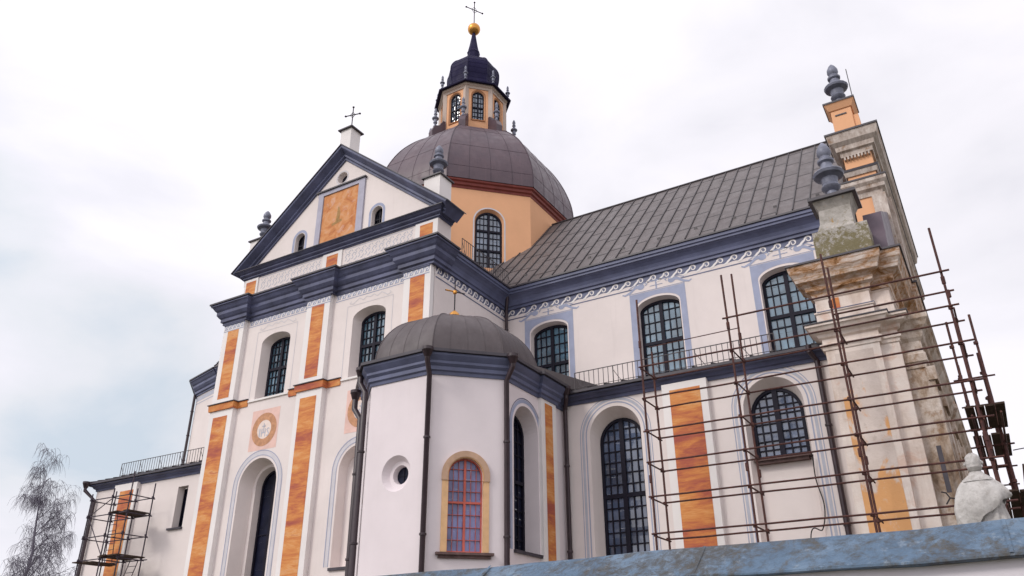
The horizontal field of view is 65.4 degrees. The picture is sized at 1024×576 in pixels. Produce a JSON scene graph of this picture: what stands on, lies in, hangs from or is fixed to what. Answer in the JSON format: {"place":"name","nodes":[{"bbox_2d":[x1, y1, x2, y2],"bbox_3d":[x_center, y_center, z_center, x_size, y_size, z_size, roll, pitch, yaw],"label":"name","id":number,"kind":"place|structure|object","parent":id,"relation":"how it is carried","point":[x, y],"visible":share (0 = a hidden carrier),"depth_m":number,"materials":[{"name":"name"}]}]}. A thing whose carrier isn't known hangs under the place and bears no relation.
{"place":"outdoors","nodes":[
{"label":"outdoors","id":0,"kind":"place"},
{"bbox_2d":[0,0,1023,575],"label":"sky","id":1,"kind":"structure","parent":0,"point":[145,144],"materials":[{"name":"white"}]},
{"bbox_2d":[76,2,972,575],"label":"church","id":2,"kind":"structure","parent":0,"point":[430,356],"depth_m":32.91,"materials":[{"name":"white paint"}]},
{"bbox_2d":[178,488,187,526],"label":"window","id":3,"kind":"structure","parent":2,"relation":"in","point":[186,490],"depth_m":38.35,"materials":[{"name":"black glass"}]},
{"bbox_2d":[250,470,275,575],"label":"window","id":4,"kind":"structure","parent":2,"relation":"in","point":[268,487],"depth_m":35.49,"materials":[{"name":"black glass"}]},
{"bbox_2d":[264,337,289,396],"bbox_3d":[-11.043,3.822,38.033,1.600,3.100,0.112,-15,-30,27],"label":"window","id":5,"kind":"structure","parent":2,"relation":"in","point":[277,367],"depth_m":38.15,"materials":[{"name":"black glass"}]},
{"bbox_2d":[298,236,304,250],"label":"window","id":6,"kind":"structure","parent":2,"relation":"in","point":[301,242],"depth_m":40.96,"materials":[{"name":"black glass"}]},
{"bbox_2d":[358,311,385,366],"bbox_3d":[-6.106,2.498,35.378,1.600,3.100,0.112,-15,-30,27],"label":"window","id":7,"kind":"structure","parent":2,"relation":"in","point":[370,342],"depth_m":35.64,"materials":[{"name":"black glass"}]},
{"bbox_2d":[374,209,382,224],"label":"window","id":8,"kind":"structure","parent":2,"relation":"in","point":[378,216],"depth_m":38.63,"materials":[{"name":"black glass"}]},
{"bbox_2d":[450,94,459,122],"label":"window","id":9,"kind":"structure","parent":2,"relation":"in","point":[455,102],"depth_m":53.06,"materials":[{"name":"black glass"}]},
{"bbox_2d":[435,459,493,559],"bbox_3d":[-1.402,6.537,23.777,1.720,2.950,0.370,6,-27,-13],"label":"window","id":10,"kind":"structure","parent":2,"relation":"in","point":[464,527],"depth_m":23.84,"materials":[{"name":"purple glass"}]},
{"bbox_2d":[472,92,483,119],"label":"window","id":11,"kind":"structure","parent":2,"relation":"in","point":[477,98],"depth_m":52.83,"materials":[{"name":"black glass"}]},
{"bbox_2d":[475,213,501,267],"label":"window","id":12,"kind":"structure","parent":2,"relation":"in","point":[488,231],"depth_m":44.38,"materials":[{"name":"black glass"}]},
{"bbox_2d":[494,100,499,120],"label":"window","id":13,"kind":"structure","parent":2,"relation":"in","point":[495,101],"depth_m":53.89,"materials":[{"name":"black glass"}]},
{"bbox_2d":[514,416,524,550],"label":"window","id":14,"kind":"structure","parent":2,"relation":"in","point":[519,490],"depth_m":26.13,"materials":[{"name":"black glass"}]},
{"bbox_2d":[534,325,568,375],"bbox_3d":[1.919,3.526,36.987,1.940,3.810,0.112,-15,-30,27],"label":"window","id":15,"kind":"structure","parent":2,"relation":"in","point":[550,343],"depth_m":37.36,"materials":[{"name":"blue glass"}]},
{"bbox_2d":[600,418,649,555],"bbox_3d":[3.880,7.115,27.133,1.660,5.510,0.112,-15,-30,27],"label":"window","id":16,"kind":"structure","parent":2,"relation":"in","point":[625,492],"depth_m":27.28,"materials":[{"name":"black glass"}]},
{"bbox_2d":[640,299,686,376],"bbox_3d":[6.582,2.276,34.479,1.940,3.810,0.112,-15,-30,27],"label":"window","id":17,"kind":"structure","parent":2,"relation":"in","point":[663,320],"depth_m":34.65,"materials":[{"name":"blue glass"}]},
{"bbox_2d":[751,388,811,465],"bbox_3d":[8.387,4.289,25.121,1.720,2.420,0.380,-15,-30,27],"label":"window","id":18,"kind":"structure","parent":2,"relation":"in","point":[792,430],"depth_m":25.19,"materials":[{"name":"black glass"}]},
{"bbox_2d":[762,271,817,351],"bbox_3d":[11.227,1.031,31.980,1.940,3.810,0.112,-15,-30,27],"label":"window","id":19,"kind":"structure","parent":2,"relation":"in","point":[794,317],"depth_m":32.07,"materials":[{"name":"blue glass"}]},
{"bbox_2d":[383,517,1023,575],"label":"boundary wall","id":20,"kind":"structure","parent":0,"point":[991,548],"depth_m":5.29,"materials":[{"name":"paint"}]},
{"bbox_2d":[941,453,1011,524],"bbox_3d":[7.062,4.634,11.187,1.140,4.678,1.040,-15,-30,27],"label":"statue","id":21,"kind":"object","parent":20,"relation":"on","point":[980,496],"visible":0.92,"depth_m":11.75,"materials":[{"name":"white stone"}]},
{"label":"ground","id":22,"kind":"structure","parent":0,"visible":0},
{"bbox_2d":[0,443,81,575],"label":"birch tree","id":23,"kind":"object","parent":22,"relation":"on","point":[30,562],"visible":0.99,"depth_m":54.16,"materials":[{"name":"grey plant"}]},
{"bbox_2d":[74,471,156,575],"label":"tower scaffold","id":24,"kind":"object","parent":22,"relation":"on","point":[122,532],"visible":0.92,"depth_m":37.36,"materials":[{"name":"grey metal"}]},
{"bbox_2d":[72,561,115,566],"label":"scaffold boards","id":25,"kind":"object","parent":24,"relation":"on","point":[93,563],"visible":0.89,"depth_m":37.12,"materials":[{"name":"brown wood"}]},
{"bbox_2d":[104,514,117,561],"bbox_3d":[-19.091,11.873,37.973,0.588,2.304,0.244,-15,-30,27],"label":"ladder","id":26,"kind":"object","parent":25,"relation":"on","point":[114,536],"visible":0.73,"depth_m":38.00,"materials":[{"name":"grey metal"}]},
{"bbox_2d":[97,553,144,560],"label":"scaffold boards","id":27,"kind":"object","parent":24,"relation":"on","point":[116,554],"visible":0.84,"depth_m":36.35,"materials":[{"name":"brown wood"}]},
{"bbox_2d":[110,509,148,516],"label":"scaffold boards","id":28,"kind":"object","parent":24,"relation":"on","point":[131,514],"visible":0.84,"depth_m":37.42,"materials":[{"name":"brown wood"}]},
{"bbox_2d":[123,561,137,575],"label":"ladder","id":29,"kind":"object","parent":24,"relation":"attached to","point":[130,566],"visible":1,"depth_m":36.58,"materials":[{"name":"grey metal"}]},
{"bbox_2d":[636,228,1023,549],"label":"scaffolding","id":30,"kind":"object","parent":22,"relation":"on","point":[984,428],"visible":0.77,"depth_m":21.93,"materials":[{"name":"grey metal"}]},
{"bbox_2d":[810,454,825,537],"bbox_3d":[8.817,8.418,22.279,0.635,7.542,0.086,-15,-30,27],"label":"cable","id":31,"kind":"object","parent":30,"relation":"hanging from","point":[822,499],"visible":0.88,"depth_m":23.18,"materials":[{"name":"black rubber"}]},
{"bbox_2d":[964,401,1007,429],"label":"scaffold boards","id":32,"kind":"object","parent":30,"relation":"on","point":[993,422],"visible":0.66,"depth_m":20.73,"materials":[{"name":"brown wood"}]},
{"bbox_2d":[973,432,1012,457],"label":"scaffold boards","id":33,"kind":"object","parent":30,"relation":"on","point":[996,438],"visible":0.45,"depth_m":23.45,"materials":[{"name":"brown wood"}]},
{"bbox_2d":[1007,489,1023,517],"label":"scaffold boards","id":34,"kind":"object","parent":30,"relation":"on","point":[1017,513],"visible":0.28,"depth_m":20.65,"materials":[{"name":"brown wood"}]}
]}

